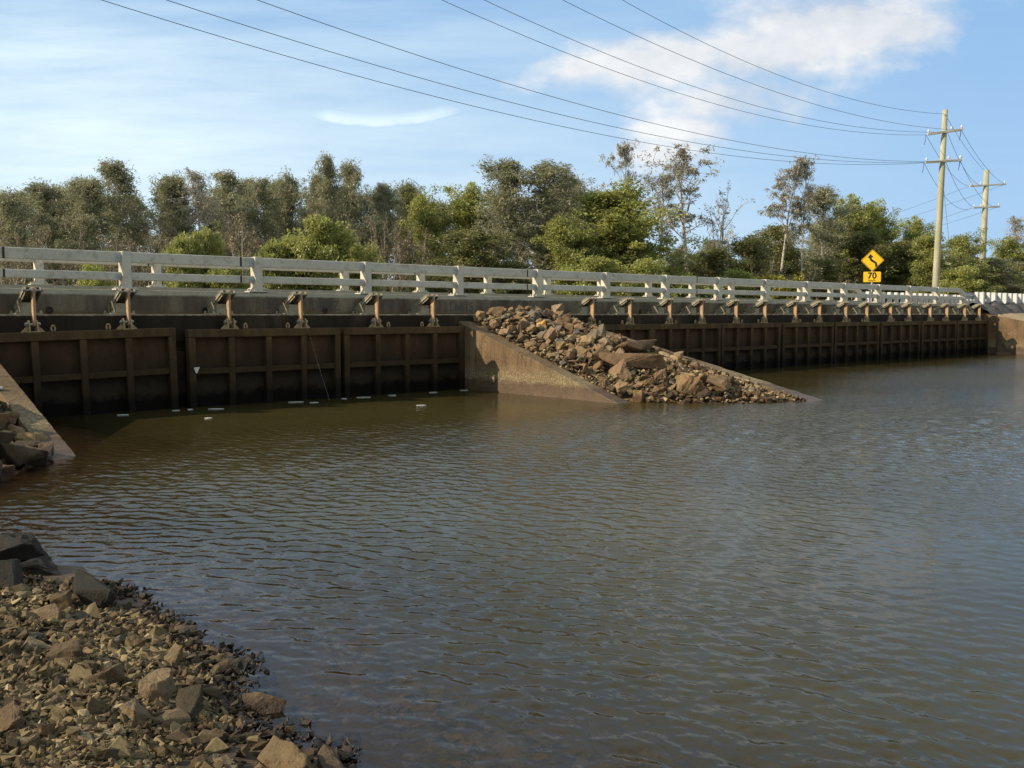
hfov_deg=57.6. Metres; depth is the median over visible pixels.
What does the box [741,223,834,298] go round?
dark tree
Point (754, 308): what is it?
hinge bracket
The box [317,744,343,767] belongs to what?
shore stone
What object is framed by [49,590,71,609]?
shore stone
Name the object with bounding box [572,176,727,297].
leafy tree
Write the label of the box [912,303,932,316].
hinge bracket
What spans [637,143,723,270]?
slender tree
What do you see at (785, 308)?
hinge bracket
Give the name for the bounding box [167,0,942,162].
power line
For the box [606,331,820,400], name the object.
wing wall
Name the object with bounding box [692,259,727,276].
dark tree
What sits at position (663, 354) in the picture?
rubble rock
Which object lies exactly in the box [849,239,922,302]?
dark tree
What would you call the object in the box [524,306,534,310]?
rubble rock
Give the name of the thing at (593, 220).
swamp tree
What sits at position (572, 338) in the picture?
rubble rock
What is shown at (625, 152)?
slender tree
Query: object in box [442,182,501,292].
leafy tree
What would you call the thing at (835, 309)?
hinge bracket
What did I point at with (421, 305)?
hinge bracket
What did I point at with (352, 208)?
swamp tree
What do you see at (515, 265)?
bush
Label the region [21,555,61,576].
shore stone
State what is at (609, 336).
rubble rock
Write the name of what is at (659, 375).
rubble rock
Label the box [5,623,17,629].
shore stone
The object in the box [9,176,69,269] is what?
swamp tree
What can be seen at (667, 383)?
rubble rock
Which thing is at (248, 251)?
dry shrub
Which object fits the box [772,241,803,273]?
swamp tree
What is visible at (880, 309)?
hinge bracket
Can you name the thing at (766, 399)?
rubble rock
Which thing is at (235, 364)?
floodgate
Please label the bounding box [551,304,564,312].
rubble rock
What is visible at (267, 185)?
dark tree
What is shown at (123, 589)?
shore stone
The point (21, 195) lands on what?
swamp tree
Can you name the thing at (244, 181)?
swamp tree
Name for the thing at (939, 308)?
hinge bracket
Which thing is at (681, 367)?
rubble rock
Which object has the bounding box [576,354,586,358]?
rubble rock
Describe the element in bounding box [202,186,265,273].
swamp tree
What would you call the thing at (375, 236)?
dry shrub
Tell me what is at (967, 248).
leafy tree
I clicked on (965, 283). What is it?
green bush
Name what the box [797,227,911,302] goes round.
dark tree
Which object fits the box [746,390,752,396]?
rubble rock
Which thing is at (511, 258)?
dark tree
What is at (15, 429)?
bank rock
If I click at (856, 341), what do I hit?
floodgate
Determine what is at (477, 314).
rubble rock
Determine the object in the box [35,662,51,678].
shore stone
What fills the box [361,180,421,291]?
swamp tree
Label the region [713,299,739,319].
hinge bracket
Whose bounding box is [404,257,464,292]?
bush
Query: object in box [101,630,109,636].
shore stone
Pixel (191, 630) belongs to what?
shore stone
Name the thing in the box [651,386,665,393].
rubble rock
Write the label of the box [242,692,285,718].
shore stone
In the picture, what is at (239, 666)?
shore stone
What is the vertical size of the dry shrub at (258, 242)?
4.176 m
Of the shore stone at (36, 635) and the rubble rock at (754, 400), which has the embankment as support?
the rubble rock at (754, 400)
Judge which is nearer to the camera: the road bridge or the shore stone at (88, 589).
the shore stone at (88, 589)
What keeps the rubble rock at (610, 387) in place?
on the embankment
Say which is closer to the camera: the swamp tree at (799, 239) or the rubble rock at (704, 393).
the rubble rock at (704, 393)
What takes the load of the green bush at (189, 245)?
on the ground
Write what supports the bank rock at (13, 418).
on the ground
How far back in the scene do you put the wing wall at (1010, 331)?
38.19 m
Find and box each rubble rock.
[473,311,484,321]
[486,307,504,315]
[488,318,500,325]
[489,320,498,328]
[499,328,510,335]
[501,314,508,320]
[506,325,514,331]
[515,320,529,333]
[517,331,525,342]
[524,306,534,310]
[524,340,536,348]
[526,324,536,335]
[528,309,540,319]
[536,320,546,326]
[536,324,543,330]
[536,331,545,336]
[539,311,550,319]
[539,343,548,348]
[543,326,555,341]
[546,352,559,357]
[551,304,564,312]
[554,314,571,328]
[554,341,565,350]
[555,325,562,331]
[564,323,573,334]
[564,335,575,343]
[566,352,574,359]
[568,348,575,358]
[572,329,580,335]
[575,324,585,332]
[575,345,587,355]
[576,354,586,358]
[580,335,593,345]
[583,363,589,375]
[587,329,599,338]
[587,352,593,358]
[592,375,605,381]
[593,344,610,360]
[593,361,604,371]
[598,324,605,338]
[598,378,608,388]
[599,337,612,346]
[599,353,666,369]
[606,333,614,338]
[606,385,615,391]
[608,359,631,382]
[611,337,619,344]
[613,381,627,397]
[615,339,655,352]
[615,348,624,352]
[632,384,641,389]
[633,390,644,401]
[641,375,648,380]
[641,377,656,388]
[648,392,657,397]
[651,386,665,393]
[653,368,666,381]
[654,395,665,402]
[657,381,670,386]
[659,351,669,356]
[666,392,675,398]
[667,365,673,370]
[669,355,682,364]
[673,351,682,359]
[673,365,687,371]
[676,367,683,373]
[676,375,703,395]
[678,400,689,403]
[681,358,690,364]
[689,361,701,369]
[693,388,710,401]
[696,374,707,382]
[707,374,729,393]
[711,397,723,401]
[723,392,733,400]
[724,376,734,386]
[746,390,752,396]
[750,397,761,401]
[753,391,761,396]
[762,396,772,402]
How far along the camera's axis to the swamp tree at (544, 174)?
45.03 m
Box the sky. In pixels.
[0,0,1023,289]
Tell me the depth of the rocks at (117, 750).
3.44 m
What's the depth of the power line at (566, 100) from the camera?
29.13 m
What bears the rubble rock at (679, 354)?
on the rubble chips
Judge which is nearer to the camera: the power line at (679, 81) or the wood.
the power line at (679, 81)
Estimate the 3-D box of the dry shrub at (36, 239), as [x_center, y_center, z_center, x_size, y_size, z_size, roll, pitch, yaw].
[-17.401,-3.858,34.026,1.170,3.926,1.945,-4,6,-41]
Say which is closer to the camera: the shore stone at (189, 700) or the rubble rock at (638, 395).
the shore stone at (189, 700)
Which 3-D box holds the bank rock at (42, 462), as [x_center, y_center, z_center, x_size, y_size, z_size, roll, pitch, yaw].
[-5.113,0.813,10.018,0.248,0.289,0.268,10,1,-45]
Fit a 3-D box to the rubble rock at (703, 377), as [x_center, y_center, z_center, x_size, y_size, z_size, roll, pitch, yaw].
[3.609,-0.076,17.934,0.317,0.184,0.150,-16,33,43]
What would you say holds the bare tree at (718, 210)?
on the ground
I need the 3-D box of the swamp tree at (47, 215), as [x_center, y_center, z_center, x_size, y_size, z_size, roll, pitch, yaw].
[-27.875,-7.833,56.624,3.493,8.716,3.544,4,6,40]
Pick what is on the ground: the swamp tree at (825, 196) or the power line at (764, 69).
the swamp tree at (825, 196)
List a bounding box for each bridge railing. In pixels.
[0,246,965,303]
[0,258,862,300]
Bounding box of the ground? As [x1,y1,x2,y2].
[0,305,1023,767]
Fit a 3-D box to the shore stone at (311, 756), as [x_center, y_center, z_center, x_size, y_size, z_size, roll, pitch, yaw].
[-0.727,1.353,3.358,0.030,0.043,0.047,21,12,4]
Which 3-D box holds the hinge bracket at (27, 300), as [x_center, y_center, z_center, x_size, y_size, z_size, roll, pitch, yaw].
[-7.589,-1.211,14.615,0.380,0.616,0.700,-4,6,-42]
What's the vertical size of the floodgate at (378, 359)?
2.140 m
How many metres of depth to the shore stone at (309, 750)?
3.42 m
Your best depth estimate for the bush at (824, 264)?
56.73 m
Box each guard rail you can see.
[862,291,997,303]
[966,292,1023,309]
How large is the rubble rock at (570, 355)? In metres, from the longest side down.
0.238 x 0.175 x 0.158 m
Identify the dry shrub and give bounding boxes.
[0,240,31,284]
[11,225,52,284]
[40,244,88,285]
[95,229,155,285]
[116,237,170,286]
[148,232,173,286]
[223,211,268,284]
[226,233,272,286]
[367,217,416,291]
[379,222,433,291]
[407,236,435,290]
[513,228,549,291]
[744,253,776,277]
[772,264,825,298]
[807,277,859,300]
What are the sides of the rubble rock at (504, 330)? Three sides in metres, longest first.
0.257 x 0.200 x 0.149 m
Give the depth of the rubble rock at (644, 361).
18.33 m
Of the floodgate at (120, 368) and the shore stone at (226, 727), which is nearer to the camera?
the shore stone at (226, 727)
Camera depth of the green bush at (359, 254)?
39.13 m
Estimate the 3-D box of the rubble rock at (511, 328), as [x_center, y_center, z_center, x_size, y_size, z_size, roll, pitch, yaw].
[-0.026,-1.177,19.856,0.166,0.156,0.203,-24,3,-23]
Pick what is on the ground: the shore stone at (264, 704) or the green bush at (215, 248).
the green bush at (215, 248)
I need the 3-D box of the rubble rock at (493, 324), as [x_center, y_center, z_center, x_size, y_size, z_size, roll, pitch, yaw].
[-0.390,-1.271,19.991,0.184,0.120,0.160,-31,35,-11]
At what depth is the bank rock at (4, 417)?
11.08 m
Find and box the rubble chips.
[477,308,805,403]
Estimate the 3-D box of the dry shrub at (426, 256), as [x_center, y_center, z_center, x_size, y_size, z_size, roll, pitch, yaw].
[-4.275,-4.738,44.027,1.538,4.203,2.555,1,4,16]
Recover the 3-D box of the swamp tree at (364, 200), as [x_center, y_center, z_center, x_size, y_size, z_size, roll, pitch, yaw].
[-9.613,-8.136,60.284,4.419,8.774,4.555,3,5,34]
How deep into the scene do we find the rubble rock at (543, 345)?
19.19 m
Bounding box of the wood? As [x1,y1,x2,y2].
[0,256,1023,303]
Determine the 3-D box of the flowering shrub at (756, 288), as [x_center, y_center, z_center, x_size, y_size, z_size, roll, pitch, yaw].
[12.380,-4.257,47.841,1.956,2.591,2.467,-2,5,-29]
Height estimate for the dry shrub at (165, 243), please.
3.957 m
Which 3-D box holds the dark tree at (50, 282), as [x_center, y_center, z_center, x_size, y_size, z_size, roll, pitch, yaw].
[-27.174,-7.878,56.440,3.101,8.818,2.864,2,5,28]
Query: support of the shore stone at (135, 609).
on the ground
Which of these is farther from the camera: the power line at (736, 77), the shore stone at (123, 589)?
the power line at (736, 77)
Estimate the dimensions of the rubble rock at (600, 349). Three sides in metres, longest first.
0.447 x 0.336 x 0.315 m
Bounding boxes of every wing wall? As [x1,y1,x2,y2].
[0,364,77,458]
[458,321,628,403]
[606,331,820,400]
[982,314,1023,353]
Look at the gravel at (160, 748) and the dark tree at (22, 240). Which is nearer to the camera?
the gravel at (160, 748)
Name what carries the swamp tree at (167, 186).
on the ground
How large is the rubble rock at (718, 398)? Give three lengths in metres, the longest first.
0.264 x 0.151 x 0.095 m
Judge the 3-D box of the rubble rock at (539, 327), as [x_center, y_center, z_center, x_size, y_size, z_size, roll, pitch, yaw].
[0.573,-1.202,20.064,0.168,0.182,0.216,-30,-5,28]
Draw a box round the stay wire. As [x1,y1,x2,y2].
[944,195,949,287]
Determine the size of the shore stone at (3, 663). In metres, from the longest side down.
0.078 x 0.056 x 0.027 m
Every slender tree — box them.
[598,139,640,248]
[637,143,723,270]
[757,153,814,270]
[777,155,818,276]
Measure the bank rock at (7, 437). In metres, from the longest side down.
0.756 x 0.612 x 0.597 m
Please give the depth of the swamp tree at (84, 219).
41.62 m
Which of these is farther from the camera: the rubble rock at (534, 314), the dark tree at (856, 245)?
the dark tree at (856, 245)
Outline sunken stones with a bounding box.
[0,524,785,767]
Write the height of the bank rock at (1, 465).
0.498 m
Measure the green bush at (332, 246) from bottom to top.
4.766 m
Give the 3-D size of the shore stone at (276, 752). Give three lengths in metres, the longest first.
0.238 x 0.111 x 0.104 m
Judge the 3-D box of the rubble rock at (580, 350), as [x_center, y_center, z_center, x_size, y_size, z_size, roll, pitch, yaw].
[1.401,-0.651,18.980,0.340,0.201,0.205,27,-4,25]
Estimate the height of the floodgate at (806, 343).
2.140 m
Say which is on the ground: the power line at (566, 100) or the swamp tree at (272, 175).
the swamp tree at (272, 175)
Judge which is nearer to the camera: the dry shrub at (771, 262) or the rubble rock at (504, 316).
the rubble rock at (504, 316)
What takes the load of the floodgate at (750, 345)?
in the water
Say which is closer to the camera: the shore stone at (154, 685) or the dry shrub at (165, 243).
the shore stone at (154, 685)
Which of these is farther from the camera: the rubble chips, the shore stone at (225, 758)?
the rubble chips
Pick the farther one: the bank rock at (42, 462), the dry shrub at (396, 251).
the dry shrub at (396, 251)
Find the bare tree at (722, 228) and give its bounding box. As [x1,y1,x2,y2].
[698,180,755,276]
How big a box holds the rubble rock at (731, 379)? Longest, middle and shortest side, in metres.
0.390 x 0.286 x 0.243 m
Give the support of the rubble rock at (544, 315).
on the rubble chips
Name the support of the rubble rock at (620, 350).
on the embankment
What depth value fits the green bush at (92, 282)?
30.52 m
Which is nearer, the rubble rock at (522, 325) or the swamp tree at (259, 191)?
the rubble rock at (522, 325)
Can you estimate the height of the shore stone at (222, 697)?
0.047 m
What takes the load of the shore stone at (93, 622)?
on the ground
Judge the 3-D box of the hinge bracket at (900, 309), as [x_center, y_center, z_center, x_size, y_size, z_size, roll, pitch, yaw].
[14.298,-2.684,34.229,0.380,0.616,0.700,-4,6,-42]
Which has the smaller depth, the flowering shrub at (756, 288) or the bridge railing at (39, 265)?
the bridge railing at (39, 265)
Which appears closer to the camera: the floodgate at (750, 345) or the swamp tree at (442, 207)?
the floodgate at (750, 345)
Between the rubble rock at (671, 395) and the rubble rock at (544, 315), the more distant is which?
the rubble rock at (544, 315)
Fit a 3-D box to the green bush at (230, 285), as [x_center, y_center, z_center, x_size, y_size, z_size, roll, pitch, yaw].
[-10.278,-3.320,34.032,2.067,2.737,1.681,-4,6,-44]
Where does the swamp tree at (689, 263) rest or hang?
on the ground
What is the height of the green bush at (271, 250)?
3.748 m
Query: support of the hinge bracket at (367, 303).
attached to the road bridge
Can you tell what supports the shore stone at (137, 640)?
on the ground
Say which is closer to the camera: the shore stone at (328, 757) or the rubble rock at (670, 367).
the shore stone at (328, 757)
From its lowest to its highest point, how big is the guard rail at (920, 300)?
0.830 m
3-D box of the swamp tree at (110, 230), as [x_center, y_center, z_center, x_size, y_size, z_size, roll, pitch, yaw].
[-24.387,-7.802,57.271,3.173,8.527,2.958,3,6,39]
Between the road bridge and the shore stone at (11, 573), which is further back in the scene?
the road bridge
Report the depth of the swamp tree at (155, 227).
57.31 m
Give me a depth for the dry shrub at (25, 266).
33.14 m
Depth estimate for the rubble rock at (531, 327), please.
19.88 m
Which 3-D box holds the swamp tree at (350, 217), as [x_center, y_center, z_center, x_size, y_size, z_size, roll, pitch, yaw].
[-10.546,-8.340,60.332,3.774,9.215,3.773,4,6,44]
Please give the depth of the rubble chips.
18.22 m
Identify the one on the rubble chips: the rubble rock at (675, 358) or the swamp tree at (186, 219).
the rubble rock at (675, 358)
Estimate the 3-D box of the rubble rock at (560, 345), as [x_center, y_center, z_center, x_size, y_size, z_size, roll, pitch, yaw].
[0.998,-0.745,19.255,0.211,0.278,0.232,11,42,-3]
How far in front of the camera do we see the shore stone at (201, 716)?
3.59 m
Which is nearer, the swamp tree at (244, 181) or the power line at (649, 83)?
the power line at (649, 83)
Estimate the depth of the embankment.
18.58 m
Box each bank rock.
[0,413,10,430]
[0,431,16,452]
[0,443,42,466]
[0,460,2,475]
[0,465,16,482]
[3,411,18,424]
[7,424,25,432]
[14,432,47,447]
[14,440,40,447]
[16,463,27,470]
[25,444,47,466]
[38,442,53,456]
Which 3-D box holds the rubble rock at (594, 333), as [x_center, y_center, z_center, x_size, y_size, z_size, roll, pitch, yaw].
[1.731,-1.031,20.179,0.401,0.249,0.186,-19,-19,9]
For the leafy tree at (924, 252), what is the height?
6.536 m
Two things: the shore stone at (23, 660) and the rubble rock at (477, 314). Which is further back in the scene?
the rubble rock at (477, 314)
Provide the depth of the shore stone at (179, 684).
3.91 m
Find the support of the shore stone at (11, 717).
on the gravel at (160, 748)
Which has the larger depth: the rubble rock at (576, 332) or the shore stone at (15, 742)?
the rubble rock at (576, 332)
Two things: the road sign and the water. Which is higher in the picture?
the road sign
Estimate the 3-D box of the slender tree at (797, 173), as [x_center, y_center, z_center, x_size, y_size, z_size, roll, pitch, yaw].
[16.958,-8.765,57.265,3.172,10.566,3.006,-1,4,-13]
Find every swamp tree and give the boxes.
[0,186,43,284]
[0,187,33,268]
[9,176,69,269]
[27,184,66,284]
[48,180,86,281]
[50,174,114,285]
[55,177,113,270]
[60,174,112,281]
[93,157,167,285]
[98,191,138,271]
[108,190,159,272]
[138,169,205,283]
[145,174,191,270]
[149,191,193,273]
[169,201,198,240]
[190,193,236,255]
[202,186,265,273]
[203,168,252,272]
[223,175,284,271]
[230,175,264,256]
[254,172,301,241]
[264,165,304,243]
[287,189,335,236]
[293,170,342,237]
[295,189,335,234]
[304,150,347,241]
[332,158,383,259]
[338,184,377,273]
[353,193,385,247]
[359,185,394,259]
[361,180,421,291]
[374,182,430,290]
[427,197,452,252]
[472,154,541,278]
[492,159,591,293]
[510,193,534,261]
[525,184,561,268]
[550,165,598,255]
[578,184,605,257]
[664,246,698,267]
[672,258,704,276]
[693,238,732,260]
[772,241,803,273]
[789,245,809,279]
[792,220,839,279]
[794,184,861,272]
[980,257,1023,293]
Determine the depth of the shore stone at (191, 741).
3.35 m
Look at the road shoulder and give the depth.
40.19 m
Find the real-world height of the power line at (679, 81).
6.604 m
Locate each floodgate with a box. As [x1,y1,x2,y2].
[0,318,178,441]
[185,318,340,407]
[340,318,464,396]
[587,317,651,340]
[652,317,720,366]
[720,317,780,369]
[780,317,833,366]
[833,316,879,363]
[878,316,920,359]
[919,316,956,357]
[956,316,988,354]
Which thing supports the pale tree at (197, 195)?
on the ground
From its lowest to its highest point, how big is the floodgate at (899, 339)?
2.140 m
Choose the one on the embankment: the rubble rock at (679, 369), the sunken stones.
the rubble rock at (679, 369)
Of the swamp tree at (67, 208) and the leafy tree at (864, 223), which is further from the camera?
the leafy tree at (864, 223)
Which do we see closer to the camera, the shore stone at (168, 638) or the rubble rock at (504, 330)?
the shore stone at (168, 638)
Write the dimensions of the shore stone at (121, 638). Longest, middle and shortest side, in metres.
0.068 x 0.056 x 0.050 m
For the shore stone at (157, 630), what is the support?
on the gravel at (160, 748)
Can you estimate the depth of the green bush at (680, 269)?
45.68 m
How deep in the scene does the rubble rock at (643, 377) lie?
17.95 m
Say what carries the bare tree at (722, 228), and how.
on the ground
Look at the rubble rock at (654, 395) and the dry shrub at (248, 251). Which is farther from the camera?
the dry shrub at (248, 251)
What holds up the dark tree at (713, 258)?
on the ground
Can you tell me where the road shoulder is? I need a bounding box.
[966,300,1023,318]
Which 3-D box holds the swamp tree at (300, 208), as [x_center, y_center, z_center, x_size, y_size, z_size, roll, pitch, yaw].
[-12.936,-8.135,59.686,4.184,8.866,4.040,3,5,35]
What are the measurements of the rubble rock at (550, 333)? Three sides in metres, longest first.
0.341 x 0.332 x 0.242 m
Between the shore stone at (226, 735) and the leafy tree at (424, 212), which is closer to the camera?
the shore stone at (226, 735)
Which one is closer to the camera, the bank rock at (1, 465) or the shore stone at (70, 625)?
the shore stone at (70, 625)
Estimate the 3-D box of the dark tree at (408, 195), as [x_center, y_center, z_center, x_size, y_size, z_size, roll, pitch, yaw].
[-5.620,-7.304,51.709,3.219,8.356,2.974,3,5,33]
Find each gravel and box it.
[0,572,362,767]
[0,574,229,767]
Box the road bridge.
[0,284,981,406]
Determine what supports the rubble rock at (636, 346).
on the embankment
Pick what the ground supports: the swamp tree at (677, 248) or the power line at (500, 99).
the swamp tree at (677, 248)
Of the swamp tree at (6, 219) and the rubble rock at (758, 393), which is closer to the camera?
the rubble rock at (758, 393)
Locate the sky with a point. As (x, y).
(83, 82)
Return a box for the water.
[8,353,1023,767]
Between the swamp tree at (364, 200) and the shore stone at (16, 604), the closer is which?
the shore stone at (16, 604)
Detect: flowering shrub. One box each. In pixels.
[740,277,770,298]
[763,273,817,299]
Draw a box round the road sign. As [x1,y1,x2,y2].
[861,250,883,302]
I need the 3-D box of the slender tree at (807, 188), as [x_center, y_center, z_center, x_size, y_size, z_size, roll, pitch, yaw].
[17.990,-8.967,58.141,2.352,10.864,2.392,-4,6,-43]
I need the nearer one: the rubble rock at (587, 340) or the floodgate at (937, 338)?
the rubble rock at (587, 340)
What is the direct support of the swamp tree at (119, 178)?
on the ground
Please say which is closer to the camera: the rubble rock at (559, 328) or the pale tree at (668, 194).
the rubble rock at (559, 328)
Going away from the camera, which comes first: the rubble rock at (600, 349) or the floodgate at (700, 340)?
the rubble rock at (600, 349)
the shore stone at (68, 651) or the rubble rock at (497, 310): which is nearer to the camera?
the shore stone at (68, 651)
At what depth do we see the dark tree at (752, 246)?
53.23 m
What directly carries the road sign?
on the ground
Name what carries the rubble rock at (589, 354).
on the embankment
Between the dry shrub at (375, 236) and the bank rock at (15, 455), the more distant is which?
the dry shrub at (375, 236)
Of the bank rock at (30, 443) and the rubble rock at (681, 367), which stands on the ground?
the bank rock at (30, 443)
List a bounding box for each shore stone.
[0,532,51,562]
[0,559,23,591]
[0,644,9,655]
[0,662,18,667]
[0,700,25,735]
[3,730,14,737]
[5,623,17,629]
[6,737,20,747]
[13,602,25,607]
[15,591,27,599]
[19,657,27,669]
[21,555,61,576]
[21,698,33,702]
[22,636,51,652]
[22,691,33,697]
[28,632,43,638]
[30,603,61,619]
[32,588,41,594]
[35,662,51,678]
[42,694,65,706]
[46,638,81,662]
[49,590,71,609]
[53,676,66,686]
[60,720,66,729]
[64,621,75,630]
[73,569,115,609]
[75,611,89,619]
[78,663,124,685]
[81,731,97,741]
[86,695,110,714]
[88,668,96,674]
[89,619,97,629]
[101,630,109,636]
[114,634,125,643]
[115,586,131,595]
[118,602,131,607]
[121,698,151,722]
[127,608,142,611]
[129,635,147,647]
[138,668,175,701]
[143,610,155,616]
[149,625,171,637]
[150,708,190,728]
[155,642,163,649]
[163,643,182,664]
[164,635,170,646]
[174,624,197,636]
[175,683,187,687]
[175,684,202,721]
[181,736,199,749]
[194,714,207,722]
[194,751,203,756]
[195,761,202,767]
[210,665,222,674]
[211,658,234,668]
[213,754,234,764]
[216,695,228,701]
[219,722,229,731]
[221,730,229,741]
[223,657,248,674]
[230,730,240,736]
[233,732,257,743]
[234,747,240,756]
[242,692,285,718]
[250,750,261,756]
[254,762,263,767]
[257,735,312,767]
[303,747,318,755]
[308,753,313,762]
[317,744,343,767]
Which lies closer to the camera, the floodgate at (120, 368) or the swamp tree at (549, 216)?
the floodgate at (120, 368)
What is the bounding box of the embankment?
[473,315,775,401]
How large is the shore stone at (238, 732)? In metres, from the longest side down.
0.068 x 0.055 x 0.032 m
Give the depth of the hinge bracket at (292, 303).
17.58 m
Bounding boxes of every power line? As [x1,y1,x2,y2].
[102,0,913,164]
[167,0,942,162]
[258,0,957,161]
[443,0,897,134]
[485,0,909,131]
[563,0,951,129]
[623,0,938,113]
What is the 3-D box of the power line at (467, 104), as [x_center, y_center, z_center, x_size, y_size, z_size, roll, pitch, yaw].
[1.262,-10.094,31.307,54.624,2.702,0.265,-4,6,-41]
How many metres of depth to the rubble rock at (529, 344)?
19.22 m
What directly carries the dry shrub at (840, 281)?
on the ground
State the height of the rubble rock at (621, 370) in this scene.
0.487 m
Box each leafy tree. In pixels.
[395,183,468,291]
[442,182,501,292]
[530,207,617,295]
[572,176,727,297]
[819,193,889,299]
[857,198,912,299]
[875,207,912,301]
[896,215,945,301]
[905,229,962,301]
[941,227,999,291]
[986,236,1023,303]
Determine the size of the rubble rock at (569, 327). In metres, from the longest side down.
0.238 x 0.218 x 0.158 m
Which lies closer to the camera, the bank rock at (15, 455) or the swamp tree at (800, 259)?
the bank rock at (15, 455)
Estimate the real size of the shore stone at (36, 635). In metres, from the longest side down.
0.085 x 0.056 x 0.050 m
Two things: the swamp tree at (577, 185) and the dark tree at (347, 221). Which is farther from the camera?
the dark tree at (347, 221)
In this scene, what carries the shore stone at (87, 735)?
on the gravel at (160, 748)
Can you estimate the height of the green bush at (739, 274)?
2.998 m
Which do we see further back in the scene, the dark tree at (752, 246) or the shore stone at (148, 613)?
the dark tree at (752, 246)
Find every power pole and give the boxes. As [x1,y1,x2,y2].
[922,109,962,293]
[970,170,1005,266]
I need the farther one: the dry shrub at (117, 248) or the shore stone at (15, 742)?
the dry shrub at (117, 248)
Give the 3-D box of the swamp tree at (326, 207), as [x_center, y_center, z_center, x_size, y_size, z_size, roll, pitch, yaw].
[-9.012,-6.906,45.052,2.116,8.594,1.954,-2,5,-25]
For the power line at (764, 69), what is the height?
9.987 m
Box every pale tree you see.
[132,167,245,250]
[634,169,698,265]
[1003,215,1023,272]
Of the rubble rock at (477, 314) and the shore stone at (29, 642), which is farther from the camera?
the rubble rock at (477, 314)
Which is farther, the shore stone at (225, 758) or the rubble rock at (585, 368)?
the rubble rock at (585, 368)
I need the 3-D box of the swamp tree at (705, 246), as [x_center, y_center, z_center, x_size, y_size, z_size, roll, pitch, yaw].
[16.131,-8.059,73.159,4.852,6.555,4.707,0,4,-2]
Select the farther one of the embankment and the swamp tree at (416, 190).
the swamp tree at (416, 190)
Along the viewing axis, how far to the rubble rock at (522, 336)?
19.51 m
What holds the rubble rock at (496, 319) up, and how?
on the embankment
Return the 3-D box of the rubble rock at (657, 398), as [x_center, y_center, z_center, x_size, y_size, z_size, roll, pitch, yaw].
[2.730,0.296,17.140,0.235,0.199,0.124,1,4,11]
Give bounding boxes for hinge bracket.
[9,287,43,326]
[103,288,136,325]
[203,290,236,324]
[275,291,307,323]
[351,293,382,323]
[407,294,438,322]
[569,297,596,321]
[606,297,633,320]
[646,298,673,320]
[679,299,705,319]
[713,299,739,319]
[743,300,767,319]
[774,300,798,319]
[798,301,822,319]
[825,301,848,319]
[847,302,869,318]
[871,302,892,318]
[892,302,911,318]
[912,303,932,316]
[932,303,948,318]
[948,303,966,318]
[962,304,981,317]
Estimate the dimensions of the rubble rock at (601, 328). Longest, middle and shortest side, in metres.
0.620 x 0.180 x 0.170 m
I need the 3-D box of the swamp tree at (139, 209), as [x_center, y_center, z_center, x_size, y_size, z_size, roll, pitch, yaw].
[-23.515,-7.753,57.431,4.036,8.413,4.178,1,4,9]
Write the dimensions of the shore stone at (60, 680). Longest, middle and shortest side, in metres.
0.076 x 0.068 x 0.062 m
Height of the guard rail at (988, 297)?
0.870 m
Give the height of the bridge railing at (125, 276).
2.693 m
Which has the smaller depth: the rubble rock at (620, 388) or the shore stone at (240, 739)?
the shore stone at (240, 739)
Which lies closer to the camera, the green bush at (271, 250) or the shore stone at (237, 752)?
the shore stone at (237, 752)
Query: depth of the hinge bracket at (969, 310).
38.23 m
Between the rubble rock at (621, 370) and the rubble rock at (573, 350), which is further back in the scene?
the rubble rock at (573, 350)
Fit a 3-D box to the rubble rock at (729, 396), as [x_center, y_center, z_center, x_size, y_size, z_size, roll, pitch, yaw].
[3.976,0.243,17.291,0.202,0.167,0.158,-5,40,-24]
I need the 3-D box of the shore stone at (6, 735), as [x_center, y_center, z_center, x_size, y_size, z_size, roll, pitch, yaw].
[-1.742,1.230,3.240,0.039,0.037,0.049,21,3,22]
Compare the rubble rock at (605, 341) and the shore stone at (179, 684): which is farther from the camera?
the rubble rock at (605, 341)
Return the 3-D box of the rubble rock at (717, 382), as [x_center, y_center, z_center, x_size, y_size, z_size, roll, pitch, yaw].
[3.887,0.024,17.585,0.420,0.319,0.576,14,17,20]
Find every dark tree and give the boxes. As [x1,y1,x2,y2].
[4,192,47,284]
[42,183,82,285]
[252,180,301,285]
[331,191,365,288]
[380,178,425,291]
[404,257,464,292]
[413,228,531,293]
[480,191,520,282]
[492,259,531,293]
[684,243,753,297]
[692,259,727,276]
[720,235,776,278]
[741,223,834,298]
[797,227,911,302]
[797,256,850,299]
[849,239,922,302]
[917,255,1003,302]
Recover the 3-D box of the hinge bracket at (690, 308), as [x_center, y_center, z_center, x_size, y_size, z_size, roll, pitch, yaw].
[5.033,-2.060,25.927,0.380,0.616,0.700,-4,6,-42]
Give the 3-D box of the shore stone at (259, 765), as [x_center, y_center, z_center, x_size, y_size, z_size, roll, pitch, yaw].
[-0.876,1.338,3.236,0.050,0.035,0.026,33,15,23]
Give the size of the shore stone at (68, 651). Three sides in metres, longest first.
0.178 x 0.128 x 0.118 m
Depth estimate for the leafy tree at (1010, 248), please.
70.92 m
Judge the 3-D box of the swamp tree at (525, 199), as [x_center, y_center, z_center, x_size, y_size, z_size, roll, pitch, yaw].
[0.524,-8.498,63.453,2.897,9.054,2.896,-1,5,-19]
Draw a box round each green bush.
[74,264,116,285]
[160,230,210,287]
[193,226,226,287]
[205,268,250,288]
[253,237,297,289]
[277,214,358,290]
[332,239,387,291]
[551,255,634,295]
[616,255,681,296]
[658,264,699,296]
[706,269,759,298]
[928,263,995,300]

